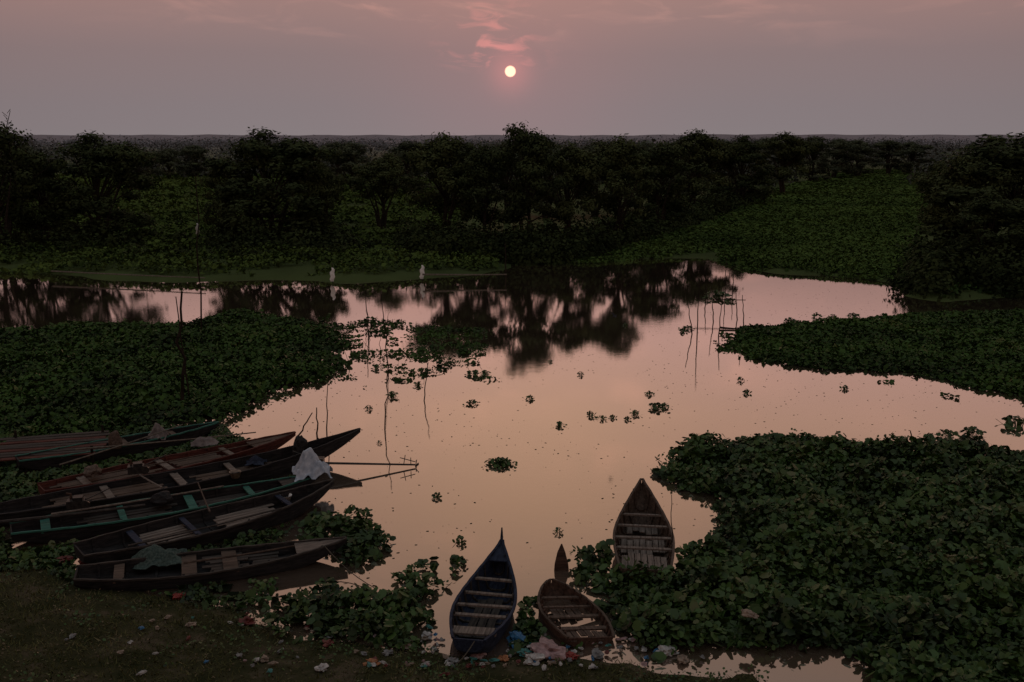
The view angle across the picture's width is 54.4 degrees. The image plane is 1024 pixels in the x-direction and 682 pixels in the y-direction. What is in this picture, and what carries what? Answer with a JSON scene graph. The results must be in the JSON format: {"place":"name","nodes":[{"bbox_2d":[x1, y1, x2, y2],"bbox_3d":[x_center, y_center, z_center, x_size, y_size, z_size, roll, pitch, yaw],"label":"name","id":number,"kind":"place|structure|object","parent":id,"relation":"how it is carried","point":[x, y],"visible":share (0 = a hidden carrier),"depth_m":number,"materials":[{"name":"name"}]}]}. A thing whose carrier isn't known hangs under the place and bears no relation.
{"place":"outdoors","nodes":[
{"label":"outdoors","id":0,"kind":"place"},
{"bbox_2d":[0,258,1023,681],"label":"water","id":1,"kind":"structure","parent":0,"point":[540,492],"depth_m":34.50,"materials":[{"name":"liquid"}]},
{"bbox_2d":[15,421,218,469],"bbox_3d":[-11.326,3.105,29.082,5.709,0.578,1.002,-9,14,-37],"label":"wooden boat","id":2,"kind":"object","parent":1,"relation":"on","point":[178,433],"visible":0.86,"depth_m":28.85,"materials":[{"name":"brown wood"}]},
{"bbox_2d":[108,430,121,448],"bbox_3d":[-11.304,2.796,28.366,0.370,0.511,0.381,-6,13,-29],"label":"sack","id":3,"kind":"object","parent":2,"relation":"on","point":[114,437],"visible":0.81,"depth_m":28.26,"materials":[{"name":"brown fabric"}]},
{"bbox_2d":[144,423,168,440],"bbox_3d":[-10.486,2.640,29.431,0.672,0.484,0.560,-1,12,-6],"label":"cloth sheet","id":4,"kind":"object","parent":2,"relation":"on","point":[156,428],"visible":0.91,"depth_m":29.33,"materials":[{"name":"fabric"}]},
{"bbox_2d":[0,420,295,585],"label":"hyacinth mat","id":5,"kind":"object","parent":1,"relation":"on","point":[16,484],"visible":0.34,"depth_m":25.73,"materials":[{"name":"green plant"}]},
{"bbox_2d":[10,476,318,542],"bbox_3d":[-8.145,4.072,24.127,7.174,0.658,1.302,-6,13,-28],"label":"wooden boat","id":6,"kind":"object","parent":1,"relation":"on","point":[67,528],"visible":0.72,"depth_m":23.66,"materials":[{"name":"brown wood"}]},
{"bbox_2d":[0,504,144,523],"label":"pole","id":7,"kind":"object","parent":6,"relation":"on","point":[58,515],"visible":1,"depth_m":23.02,"materials":[{"name":"brown wood"}]},
{"bbox_2d":[66,488,109,509],"bbox_3d":[-10.042,3.744,23.569,0.981,0.399,0.305,-3,12,-14],"label":"engine","id":8,"kind":"object","parent":6,"relation":"on","point":[77,502],"visible":1,"depth_m":23.44,"materials":[{"name":"metal"}]},
{"bbox_2d":[51,485,223,514],"bbox_3d":[-8.970,3.831,24.068,3.977,0.094,0.056,-7,13,-30],"label":"pole","id":9,"kind":"object","parent":6,"relation":"on","point":[83,509],"visible":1,"depth_m":23.80,"materials":[{"name":"brown wood"}]},
{"bbox_2d":[150,490,173,505],"bbox_3d":[-8.509,3.799,24.200,0.550,0.305,0.437,-4,12,-21],"label":"sack","id":10,"kind":"object","parent":6,"relation":"in","point":[162,498],"visible":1,"depth_m":24.06,"materials":[{"name":"grey fabric"}]},
{"bbox_2d":[292,447,332,481],"bbox_3d":[-5.155,3.107,25.738,1.030,0.743,0.952,-4,12,-17],"label":"cloth sheet","id":11,"kind":"object","parent":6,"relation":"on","point":[311,465],"visible":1,"depth_m":25.55,"materials":[{"name":"fabric"}]},
{"bbox_2d":[37,431,295,494],"bbox_3d":[-9.128,3.432,27.273,7.036,0.658,1.302,-9,15,-38],"label":"wooden boat","id":12,"kind":"object","parent":1,"relation":"on","point":[277,441],"visible":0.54,"depth_m":27.48,"materials":[{"name":"red wood"}]},
{"bbox_2d":[83,464,101,476],"bbox_3d":[-10.885,3.347,25.833,0.432,0.239,0.632,-3,12,-13],"label":"sack","id":13,"kind":"object","parent":12,"relation":"on","point":[94,470],"visible":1,"depth_m":25.69,"materials":[{"name":"brown fabric"}]},
{"bbox_2d":[75,432,255,449],"bbox_3d":[-9.832,2.850,28.445,4.896,0.079,0.050,-4,12,-18],"label":"pole","id":14,"kind":"object","parent":12,"relation":"on","point":[156,442],"visible":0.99,"depth_m":28.30,"materials":[{"name":"brown wood"}]},
{"bbox_2d":[102,440,270,474],"bbox_3d":[-8.752,3.143,27.124,4.579,0.162,0.044,-8,14,-33],"label":"pole","id":15,"kind":"object","parent":12,"relation":"on","point":[186,457],"visible":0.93,"depth_m":27.06,"materials":[{"name":"brown wood"}]},
{"bbox_2d":[191,436,218,446],"bbox_3d":[-8.816,2.846,28.548,0.784,0.234,0.560,-5,12,-22],"label":"cloth sheet","id":16,"kind":"object","parent":12,"relation":"on","point":[204,441],"visible":1,"depth_m":28.43,"materials":[{"name":"fabric"}]},
{"bbox_2d":[0,428,360,524],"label":"wooden boat","id":17,"kind":"object","parent":1,"relation":"on","point":[280,462],"visible":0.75,"depth_m":25.96,"materials":[{"name":"brown wood"}]},
{"bbox_2d":[126,454,165,474],"bbox_3d":[-9.500,3.221,25.887,0.981,0.399,0.305,-4,12,-17],"label":"engine","id":18,"kind":"object","parent":17,"relation":"on","point":[138,467],"visible":1,"depth_m":25.75,"materials":[{"name":"metal"}]},
{"bbox_2d":[244,455,266,465],"bbox_3d":[-7.002,3.227,27.209,0.560,0.221,0.504,0,12,0],"label":"cloth sheet","id":19,"kind":"object","parent":17,"relation":"in","point":[255,460],"visible":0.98,"depth_m":27.11,"materials":[{"name":"fabric"}]},
{"bbox_2d":[292,435,307,454],"bbox_3d":[-5.880,2.864,27.599,0.400,0.543,0.496,5,13,24],"label":"sack","id":20,"kind":"object","parent":17,"relation":"in","point":[300,444],"visible":0.76,"depth_m":27.45,"materials":[{"name":"brown fabric"}]},
{"bbox_2d":[293,451,418,466],"bbox_3d":[-4.263,3.333,27.341,3.412,0.788,0.454,-3,12,-13],"label":"propeller shaft","id":21,"kind":"object","parent":17,"relation":"attached to","point":[321,458],"visible":0.71,"depth_m":27.35,"materials":[{"name":"metal"}]},
{"bbox_2d":[175,291,186,400],"bbox_3d":[-11.179,0.604,33.633,0.371,4.606,0.261,-7,13,-30],"label":"stake","id":22,"kind":"object","parent":1,"relation":"in","point":[184,362],"visible":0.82,"depth_m":33.52,"materials":[{"name":"brown wood"}]},
{"bbox_2d":[0,307,362,437],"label":"hyacinth mat","id":23,"kind":"object","parent":1,"relation":"on","point":[75,375],"visible":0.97,"depth_m":38.93,"materials":[{"name":"green plant"}]},
{"bbox_2d":[175,297,189,396],"bbox_3d":[-11.402,0.577,34.565,0.280,4.288,0.079,0,12,0],"label":"stake","id":24,"kind":"object","parent":1,"relation":"in","point":[182,350],"visible":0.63,"depth_m":34.46,"materials":[{"name":"brown wood"}]},
{"bbox_2d":[195,175,201,331],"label":"stake","id":25,"kind":"object","parent":1,"relation":"in","point":[197,261],"visible":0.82,"depth_m":45.46,"materials":[{"name":"brown wood"}]},
{"bbox_2d":[73,479,334,562],"bbox_3d":[-6.862,4.212,23.142,6.104,0.778,1.502,-9,15,-37],"label":"wooden boat","id":26,"kind":"object","parent":1,"relation":"on","point":[110,546],"visible":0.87,"depth_m":23.05,"materials":[{"name":"brown wood"}]},
{"bbox_2d":[128,508,281,546],"bbox_3d":[-6.815,4.158,22.339,3.505,0.083,0.044,-8,14,-36],"label":"pole","id":27,"kind":"object","parent":26,"relation":"in","point":[142,542],"visible":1,"depth_m":22.18,"materials":[{"name":"brown wood"}]},
{"bbox_2d":[73,536,346,590],"bbox_3d":[-6.228,4.737,20.985,5.479,0.607,1.252,-4,12,-17],"label":"wooden boat","id":28,"kind":"object","parent":1,"relation":"on","point":[120,575],"visible":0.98,"depth_m":20.88,"materials":[{"name":"brown wood"}]},
{"bbox_2d":[131,544,187,569],"bbox_3d":[-7.555,4.519,21.255,1.120,0.342,0.895,-2,12,-11],"label":"fishing net","id":29,"kind":"object","parent":28,"relation":"in","point":[156,555],"visible":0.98,"depth_m":21.09,"materials":[{"name":"fabric"}]},
{"bbox_2d":[183,545,294,563],"bbox_3d":[-5.735,4.502,20.994,2.275,0.065,0.050,-4,12,-21],"label":"pole","id":30,"kind":"object","parent":28,"relation":"on","point":[202,560],"visible":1,"depth_m":20.94,"materials":[{"name":"brown wood"}]},
{"bbox_2d":[151,577,278,612],"bbox_3d":[-5.925,5.040,19.851,2.682,0.300,1.574,0,12,0],"label":"hyacinth mat","id":31,"kind":"object","parent":1,"relation":"on","point":[251,597],"visible":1,"depth_m":19.83,"materials":[{"name":"green plant"}]},
{"bbox_2d":[294,504,395,567],"bbox_3d":[-3.817,4.310,22.750,2.064,0.600,3.362,-5,13,-24],"label":"hyacinth mat","id":32,"kind":"object","parent":1,"relation":"on","point":[354,531],"visible":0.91,"depth_m":22.65,"materials":[{"name":"green plant"}]},
{"bbox_2d":[263,554,468,650],"bbox_3d":[-2.903,4.909,19.853,3.357,0.539,4.238,2,12,9],"label":"hyacinth mat","id":33,"kind":"object","parent":1,"relation":"on","point":[390,618],"visible":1,"depth_m":19.03,"materials":[{"name":"green plant"}]},
{"bbox_2d":[316,313,499,386],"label":"floating weeds","id":34,"kind":"object","parent":1,"relation":"on","point":[461,350],"visible":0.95,"depth_m":43.77,"materials":[{"name":"green plant"}]},
{"bbox_2d":[449,527,516,653],"bbox_3d":[-0.480,4.803,19.029,1.192,1.262,3.426,2,12,9],"label":"rowing boat","id":35,"kind":"object","parent":1,"relation":"on","point":[483,607],"visible":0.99,"depth_m":19.13,"materials":[{"name":"blue paint"}]},
{"bbox_2d":[484,457,517,468],"bbox_3d":[-0.313,3.401,27.945,0.958,0.233,0.924,0,12,0],"label":"hyacinth clump","id":36,"kind":"object","parent":1,"relation":"on","point":[501,461],"visible":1,"depth_m":27.91,"materials":[{"name":"green plant"}]},
{"bbox_2d":[507,595,596,655],"bbox_3d":[0.325,5.268,18.678,1.638,0.309,2.389,-5,12,-22],"label":"hyacinth mat","id":37,"kind":"object","parent":1,"relation":"on","point":[532,627],"visible":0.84,"depth_m":18.38,"materials":[{"name":"green plant"}]},
{"bbox_2d":[506,630,525,642],"bbox_3d":[0.075,5.385,18.129,0.340,0.157,0.501,-3,12,-14],"label":"plastic bag","id":38,"kind":"object","parent":37,"relation":"on","point":[515,635],"visible":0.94,"depth_m":18.09,"materials":[{"name":"plastic"}]},
{"bbox_2d":[554,544,568,570],"bbox_3d":[1.054,4.668,21.172,0.340,0.710,0.120,0,12,0],"label":"boat prow","id":39,"kind":"object","parent":1,"relation":"in","point":[561,562],"visible":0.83,"depth_m":21.13,"materials":[{"name":"brown wood"}]},
{"bbox_2d":[537,578,614,647],"bbox_3d":[1.092,5.282,18.993,1.252,0.638,2.193,4,10,-19],"label":"sunken boat","id":40,"kind":"object","parent":1,"relation":"on","point":[555,589],"visible":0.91,"depth_m":18.82,"materials":[{"name":"brown wood"}]},
{"bbox_2d":[592,648,603,658],"bbox_3d":[1.511,5.522,17.639,0.230,0.084,0.328,-4,12,-19],"label":"plastic scrap","id":41,"kind":"object","parent":1,"relation":"on","point":[597,654],"visible":1,"depth_m":17.57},
{"bbox_2d":[613,478,674,578],"bbox_3d":[2.928,4.232,22.221,1.352,1.110,3.862,1,12,6],"label":"rowing boat","id":42,"kind":"object","parent":1,"relation":"on","point":[642,530],"visible":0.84,"depth_m":22.55,"materials":[{"name":"brown wood"}]},
{"bbox_2d":[677,654,688,663],"bbox_3d":[3.004,5.563,17.449,0.236,0.080,0.281,-1,12,-5],"label":"plastic scrap","id":43,"kind":"object","parent":1,"relation":"on","point":[683,658],"visible":1,"depth_m":17.40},
{"bbox_2d":[567,428,1023,681],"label":"hyacinth mat","id":44,"kind":"object","parent":1,"relation":"on","point":[897,559],"visible":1,"depth_m":20.77,"materials":[{"name":"green plant"}]},
{"bbox_2d":[655,645,679,656],"bbox_3d":[2.728,5.488,17.689,0.401,0.132,0.365,-10,15,-42],"label":"plastic bag","id":45,"kind":"object","parent":44,"relation":"on","point":[667,650],"visible":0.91,"depth_m":17.66,"materials":[{"name":"plastic"}]},
{"bbox_2d":[741,609,758,618],"bbox_3d":[4.323,4.940,18.087,0.375,0.106,0.251,9,14,37],"label":"plastic bag","id":46,"kind":"object","parent":44,"relation":"on","point":[748,613],"visible":1,"depth_m":18.04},
{"bbox_2d":[713,307,1023,399],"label":"hyacinth mat","id":47,"kind":"object","parent":1,"relation":"on","point":[981,349],"visible":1,"depth_m":43.32,"materials":[{"name":"green plant"}]},
{"bbox_2d":[846,372,959,397],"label":"floating weeds","id":48,"kind":"object","parent":1,"relation":"on","point":[893,381],"visible":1,"depth_m":37.25,"materials":[{"name":"green plant"}]},
{"bbox_2d":[934,429,960,439],"bbox_3d":[13.368,2.833,30.633,0.610,0.281,1.108,10,15,39],"label":"hyacinth clump","id":49,"kind":"object","parent":1,"relation":"on","point":[948,432],"visible":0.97,"depth_m":30.61,"materials":[{"name":"green plant"}]},
{"bbox_2d":[896,244,1023,297],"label":"shore plants","id":50,"kind":"object","parent":1,"relation":"on","point":[956,287],"visible":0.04,"depth_m":58.20,"materials":[{"name":"green plant"}]},
{"bbox_2d":[958,426,986,436],"bbox_3d":[14.268,2.782,30.835,0.660,0.305,1.201,10,15,42],"label":"hyacinth clump","id":51,"kind":"object","parent":1,"relation":"on","point":[970,429],"visible":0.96,"depth_m":30.76,"materials":[{"name":"green plant"}]},
{"bbox_2d":[996,415,1023,430],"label":"hyacinth clump","id":52,"kind":"object","parent":1,"relation":"on","point":[1009,422],"visible":1,"depth_m":31.69,"materials":[{"name":"green plant"}]},
{"bbox_2d":[0,140,1023,681],"bbox_3d":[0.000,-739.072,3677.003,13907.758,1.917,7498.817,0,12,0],"label":"ground","id":53,"kind":"structure","parent":0,"point":[300,270],"depth_m":17.97,"materials":[{"name":"plant"}]},
{"bbox_2d":[0,143,49,200],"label":"tree","id":54,"kind":"object","parent":53,"relation":"on","point":[29,147],"visible":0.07,"depth_m":128.77,"materials":[{"name":"green plant"}]},
{"bbox_2d":[0,120,67,244],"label":"tree","id":55,"kind":"object","parent":53,"relation":"on","point":[15,211],"visible":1,"depth_m":77.19,"materials":[{"name":"green plant"}]},
{"bbox_2d":[4,151,76,242],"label":"tree","id":56,"kind":"object","parent":53,"relation":"on","point":[47,176],"visible":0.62,"depth_m":79.17,"materials":[{"name":"green plant"}]},
{"bbox_2d":[0,425,109,466],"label":"plank platform","id":57,"kind":"structure","parent":53,"relation":"on","point":[9,450],"depth_m":28.73,"materials":[{"name":"red wood"}]},
{"bbox_2d":[59,424,182,464],"bbox_3d":[-10.945,2.900,28.145,0.044,0.132,4.064,7,14,31],"label":"pole","id":58,"kind":"object","parent":57,"relation":"on","point":[116,446],"visible":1,"depth_m":27.82,"materials":[{"name":"brown wood"}]},
{"bbox_2d":[34,130,169,240],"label":"tree","id":59,"kind":"object","parent":53,"relation":"on","point":[120,164],"visible":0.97,"depth_m":80.12,"materials":[{"name":"green plant"}]},
{"bbox_2d":[51,270,204,277],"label":"rail","id":60,"kind":"object","parent":53,"relation":"on","point":[123,274],"visible":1,"depth_m":63.59,"materials":[{"name":"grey wood"}]},
{"bbox_2d":[129,147,163,190],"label":"tree","id":61,"kind":"object","parent":53,"relation":"on","point":[147,172],"visible":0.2,"depth_m":161.30,"materials":[{"name":"green plant"}]},
{"bbox_2d":[149,148,190,177],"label":"tree","id":62,"kind":"object","parent":53,"relation":"on","point":[167,162],"visible":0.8,"depth_m":202.51,"materials":[{"name":"green plant"}]},
{"bbox_2d":[171,145,210,176],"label":"tree","id":63,"kind":"object","parent":53,"relation":"on","point":[194,152],"visible":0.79,"depth_m":210.72,"materials":[{"name":"green plant"}]},
{"bbox_2d":[193,156,256,236],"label":"tree","id":64,"kind":"object","parent":53,"relation":"on","point":[222,197],"visible":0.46,"depth_m":81.47,"materials":[{"name":"green plant"}]},
{"bbox_2d":[0,173,462,249],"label":"field plants","id":65,"kind":"object","parent":53,"relation":"on","point":[171,192],"visible":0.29,"depth_m":114.69,"materials":[{"name":"green plant"}]},
{"bbox_2d":[239,616,255,625],"bbox_3d":[-5.007,5.253,18.745,0.378,0.126,0.279,2,12,8],"label":"plastic bag","id":66,"kind":"object","parent":53,"relation":"on","point":[249,621],"visible":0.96,"depth_m":18.70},
{"bbox_2d":[0,240,507,276],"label":"shore plants","id":67,"kind":"object","parent":53,"relation":"on","point":[359,258],"visible":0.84,"depth_m":69.60,"materials":[{"name":"green plant"}]},
{"bbox_2d":[192,126,342,236],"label":"tree","id":68,"kind":"object","parent":53,"relation":"on","point":[293,159],"visible":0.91,"depth_m":80.89,"materials":[{"name":"green plant"}]},
{"bbox_2d":[292,162,347,236],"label":"tree","id":69,"kind":"object","parent":53,"relation":"on","point":[329,193],"visible":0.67,"depth_m":82.86,"materials":[{"name":"green plant"}]},
{"bbox_2d":[317,141,358,173],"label":"tree","id":70,"kind":"object","parent":53,"relation":"on","point":[336,168],"visible":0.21,"depth_m":202.71,"materials":[{"name":"green plant"}]},
{"bbox_2d":[319,141,376,188],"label":"tree","id":71,"kind":"object","parent":53,"relation":"on","point":[347,159],"visible":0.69,"depth_m":161.63,"materials":[{"name":"green plant"}]},
{"bbox_2d":[0,558,768,681],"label":"grass","id":72,"kind":"structure","parent":53,"relation":"on","point":[230,636],"depth_m":17.32,"materials":[{"name":"green plant"}]},
{"bbox_2d":[344,151,426,228],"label":"tree","id":73,"kind":"object","parent":53,"relation":"on","point":[379,170],"visible":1,"depth_m":95.00,"materials":[{"name":"green plant"}]},
{"bbox_2d":[375,141,434,195],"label":"tree","id":74,"kind":"object","parent":53,"relation":"on","point":[405,146],"visible":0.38,"depth_m":143.25,"materials":[{"name":"green plant"}]},
{"bbox_2d":[397,130,477,227],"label":"tree","id":75,"kind":"object","parent":53,"relation":"on","point":[438,156],"visible":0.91,"depth_m":80.25,"materials":[{"name":"green plant"}]},
{"bbox_2d":[427,143,480,206],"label":"tree","id":76,"kind":"object","parent":53,"relation":"on","point":[435,188],"visible":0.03,"depth_m":119.97,"materials":[{"name":"green plant"}]},
{"bbox_2d":[456,139,512,235],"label":"tree","id":77,"kind":"object","parent":53,"relation":"on","point":[484,174],"visible":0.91,"depth_m":79.59,"materials":[{"name":"green plant"}]},
{"bbox_2d":[474,139,527,211],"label":"tree","id":78,"kind":"object","parent":53,"relation":"on","point":[502,144],"visible":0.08,"depth_m":109.24,"materials":[{"name":"green plant"}]},
{"bbox_2d":[0,184,1023,301],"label":"undergrowth","id":79,"kind":"object","parent":53,"relation":"on","point":[925,267],"visible":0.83,"depth_m":74.69,"materials":[{"name":"green plant"}]},
{"bbox_2d":[8,133,1023,189],"bbox_3d":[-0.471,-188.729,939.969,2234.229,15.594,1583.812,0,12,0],"label":"forest","id":80,"kind":"object","parent":53,"relation":"on","point":[221,144],"visible":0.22,"depth_m":665.19,"materials":[{"name":"plant"}]},
{"bbox_2d":[489,121,572,231],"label":"tree","id":81,"kind":"object","parent":53,"relation":"on","point":[533,148],"visible":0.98,"depth_m":78.08,"materials":[{"name":"green plant"}]},
{"bbox_2d":[524,652,544,665],"bbox_3d":[0.376,5.499,17.317,0.412,0.124,0.362,-5,13,-24],"label":"plastic bag","id":82,"kind":"object","parent":53,"relation":"on","point":[536,657],"visible":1,"depth_m":17.25,"materials":[{"name":"plastic"}]},
{"bbox_2d":[530,635,565,660],"bbox_3d":[0.620,5.435,17.622,0.908,0.224,0.547,22,25,61],"label":"plastic bag","id":83,"kind":"object","parent":53,"relation":"on","point":[547,647],"visible":0.94,"depth_m":17.51,"materials":[{"name":"plastic"}]},
{"bbox_2d":[513,143,587,217],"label":"tree","id":84,"kind":"object","parent":53,"relation":"on","point":[540,202],"visible":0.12,"depth_m":107.03,"materials":[{"name":"green plant"}]},
{"bbox_2d":[522,141,619,234],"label":"tree","id":85,"kind":"object","parent":53,"relation":"on","point":[580,175],"visible":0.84,"depth_m":79.45,"materials":[{"name":"green plant"}]},
{"bbox_2d":[569,138,624,216],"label":"tree","id":86,"kind":"object","parent":53,"relation":"on","point":[590,148],"visible":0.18,"depth_m":108.79,"materials":[{"name":"green plant"}]},
{"bbox_2d":[570,134,661,230],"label":"tree","id":87,"kind":"object","parent":53,"relation":"on","point":[621,151],"visible":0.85,"depth_m":80.86,"materials":[{"name":"green plant"}]},
{"bbox_2d":[621,140,679,209],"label":"tree","id":88,"kind":"object","parent":53,"relation":"on","point":[643,144],"visible":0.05,"depth_m":117.88,"materials":[{"name":"green plant"}]},
{"bbox_2d":[624,140,710,221],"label":"tree","id":89,"kind":"object","parent":53,"relation":"on","point":[663,153],"visible":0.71,"depth_m":93.85,"materials":[{"name":"green plant"}]},
{"bbox_2d":[663,140,715,197],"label":"tree","id":90,"kind":"object","parent":53,"relation":"on","point":[681,193],"visible":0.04,"depth_m":139.44,"materials":[{"name":"green plant"}]},
{"bbox_2d":[658,128,749,207],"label":"tree","id":91,"kind":"object","parent":53,"relation":"on","point":[705,148],"visible":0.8,"depth_m":110.43,"materials":[{"name":"green plant"}]},
{"bbox_2d":[701,139,744,186],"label":"tree","id":92,"kind":"object","parent":53,"relation":"on","point":[729,173],"visible":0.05,"depth_m":169.65,"materials":[{"name":"green plant"}]},
{"bbox_2d":[691,134,779,202],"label":"tree","id":93,"kind":"object","parent":53,"relation":"on","point":[747,156],"visible":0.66,"depth_m":128.87,"materials":[{"name":"green plant"}]},
{"bbox_2d":[746,137,782,170],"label":"tree","id":94,"kind":"object","parent":53,"relation":"on","point":[767,151],"visible":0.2,"depth_m":196.93,"materials":[{"name":"green plant"}]},
{"bbox_2d":[752,131,828,192],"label":"tree","id":95,"kind":"object","parent":53,"relation":"on","point":[792,150],"visible":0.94,"depth_m":151.83,"materials":[{"name":"green plant"}]},
{"bbox_2d":[791,136,844,180],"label":"tree","id":96,"kind":"object","parent":53,"relation":"on","point":[819,168],"visible":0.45,"depth_m":195.48,"materials":[{"name":"green plant"}]},
{"bbox_2d":[814,137,868,176],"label":"tree","id":97,"kind":"object","parent":53,"relation":"on","point":[843,153],"visible":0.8,"depth_m":209.44,"materials":[{"name":"green plant"}]},
{"bbox_2d":[838,139,887,175],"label":"tree","id":98,"kind":"object","parent":53,"relation":"on","point":[868,149],"visible":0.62,"depth_m":218.88,"materials":[{"name":"green plant"}]},
{"bbox_2d":[864,139,912,173],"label":"tree","id":99,"kind":"object","parent":53,"relation":"on","point":[889,152],"visible":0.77,"depth_m":233.15,"materials":[{"name":"green plant"}]},
{"bbox_2d":[888,141,935,173],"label":"tree","id":100,"kind":"object","parent":53,"relation":"on","point":[914,148],"visible":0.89,"depth_m":231.79,"materials":[{"name":"green plant"}]},
{"bbox_2d":[911,160,956,219],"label":"tree","id":101,"kind":"object","parent":53,"relation":"on","point":[934,169],"visible":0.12,"depth_m":99.95,"materials":[{"name":"green plant"}]},
{"bbox_2d":[908,152,1022,249],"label":"tree","id":102,"kind":"object","parent":53,"relation":"on","point":[1005,182],"visible":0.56,"depth_m":71.65,"materials":[{"name":"green plant"}]},
{"bbox_2d":[916,132,1023,236],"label":"tree","id":103,"kind":"object","parent":53,"relation":"on","point":[1003,155],"visible":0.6,"depth_m":71.77,"materials":[{"name":"green plant"}]},
{"bbox_2d":[941,190,1023,272],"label":"tree","id":104,"kind":"object","parent":53,"relation":"on","point":[990,215],"visible":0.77,"depth_m":61.96,"materials":[{"name":"green plant"}]},
{"bbox_2d":[0,0,1023,135],"label":"sky","id":105,"kind":"structure","parent":0,"point":[68,67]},
{"bbox_2d":[21,134,1023,139],"bbox_3d":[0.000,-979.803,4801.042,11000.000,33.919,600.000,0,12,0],"label":"hills","id":106,"kind":"structure","parent":0,"point":[577,137],"depth_m":4505.93,"materials":[{"name":"plant"}]},
{"bbox_2d":[567,168,932,279],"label":"floating field","id":107,"kind":"structure","parent":0,"point":[843,221],"depth_m":89.99,"materials":[{"name":"green plant"}]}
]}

